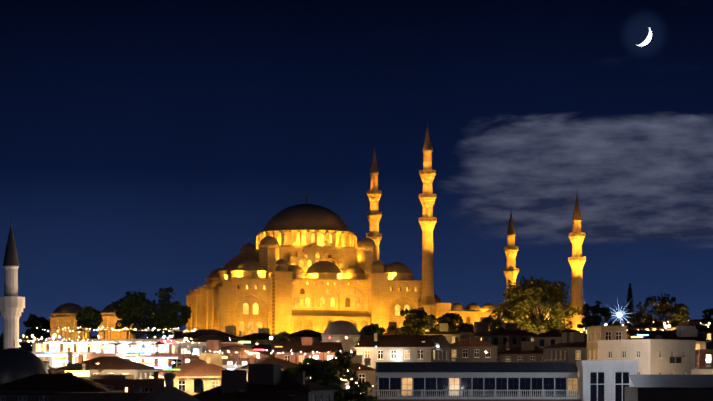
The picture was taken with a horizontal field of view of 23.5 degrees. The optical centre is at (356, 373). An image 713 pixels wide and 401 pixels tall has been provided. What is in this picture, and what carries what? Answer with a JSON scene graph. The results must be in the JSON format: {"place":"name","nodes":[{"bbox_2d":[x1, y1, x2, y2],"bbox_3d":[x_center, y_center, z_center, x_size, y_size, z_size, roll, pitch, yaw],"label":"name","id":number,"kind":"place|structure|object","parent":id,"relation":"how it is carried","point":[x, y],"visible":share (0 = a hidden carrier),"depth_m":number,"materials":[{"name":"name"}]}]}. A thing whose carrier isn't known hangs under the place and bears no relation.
{"place":"outdoors","nodes":[
{"label":"outdoors","id":0,"kind":"place"},
{"bbox_2d":[0,341,712,355],"bbox_3d":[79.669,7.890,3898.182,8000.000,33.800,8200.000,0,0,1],"label":"ground","id":1,"kind":"structure","parent":0,"point":[29,347],"depth_m":436.76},
{"bbox_2d":[0,217,24,348],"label":"minaret","id":2,"kind":"object","parent":1,"relation":"on","point":[12,304],"visible":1,"depth_m":249.21,"materials":[{"name":"white stone"}]},
{"bbox_2d":[0,337,337,400],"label":"roofs","id":3,"kind":"structure","parent":1,"relation":"on","point":[25,375],"depth_m":201.96,"materials":[{"name":"brick"}]},
{"bbox_2d":[49,303,360,351],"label":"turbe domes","id":4,"kind":"structure","parent":1,"relation":"on","point":[63,316],"depth_m":450.73,"materials":[{"name":"stone"}]},
{"bbox_2d":[186,192,421,336],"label":"mosque","id":5,"kind":"structure","parent":1,"relation":"on","point":[300,267],"depth_m":524.56,"materials":[{"name":"stone"}]},
{"bbox_2d":[0,318,712,351],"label":"city","id":6,"kind":"object","parent":1,"relation":"on","point":[513,335],"visible":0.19,"depth_m":436.13,"materials":[{"name":"brick"}]},
{"bbox_2d":[19,326,712,371],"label":"city buildings","id":7,"kind":"structure","parent":1,"relation":"on","point":[570,347],"depth_m":336.03,"materials":[{"name":"brick"}]},
{"bbox_2d":[22,322,709,369],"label":"string lights","id":8,"kind":"object","parent":1,"relation":"on","point":[329,337],"visible":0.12,"depth_m":296.94,"materials":[{"name":"glass"}]},
{"bbox_2d":[366,146,381,258],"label":"minaret","id":9,"kind":"object","parent":1,"relation":"on","point":[374,215],"visible":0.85,"depth_m":585.65,"materials":[{"name":"stone"}]},
{"bbox_2d":[43,315,712,399],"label":"city","id":10,"kind":"object","parent":1,"relation":"on","point":[658,354],"visible":0.38,"depth_m":264.44,"materials":[{"name":"brick"}]},
{"bbox_2d":[418,119,436,331],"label":"minaret","id":11,"kind":"object","parent":1,"relation":"on","point":[427,222],"visible":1,"depth_m":526.54,"materials":[{"name":"stone"}]},
{"bbox_2d":[434,294,567,332],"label":"mosque courtyard","id":12,"kind":"structure","parent":1,"relation":"on","point":[471,313],"depth_m":533.85,"materials":[{"name":"stone"}]},
{"bbox_2d":[503,210,518,305],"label":"minaret","id":13,"kind":"object","parent":1,"relation":"on","point":[510,270],"visible":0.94,"depth_m":597.98,"materials":[{"name":"stone"}]},
{"bbox_2d":[373,360,712,400],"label":"white building","id":14,"kind":"structure","parent":1,"relation":"on","point":[605,380],"depth_m":240.82,"materials":[{"name":"concrete"}]},
{"bbox_2d":[394,276,694,334],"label":"trees","id":15,"kind":"object","parent":1,"relation":"on","point":[414,320],"visible":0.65,"depth_m":471.58,"materials":[{"name":"green plant"}]},
{"bbox_2d":[568,196,585,332],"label":"minaret","id":16,"kind":"object","parent":1,"relation":"on","point":[576,262],"visible":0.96,"depth_m":539.84,"materials":[{"name":"stone"}]},
{"bbox_2d":[0,0,712,337],"label":"sky","id":17,"kind":"structure","parent":0,"point":[144,143],"materials":[{"name":"blue"}]},
{"bbox_2d":[637,28,651,45],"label":"moon","id":18,"kind":"object","parent":17,"relation":"in","point":[647,40],"visible":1,"depth_m":3475.78,"materials":[{"name":"white"}]},
{"bbox_2d":[22,283,712,400],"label":"trees","id":19,"kind":"object","parent":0,"point":[165,314],"depth_m":439.49,"materials":[{"name":"green plant"}]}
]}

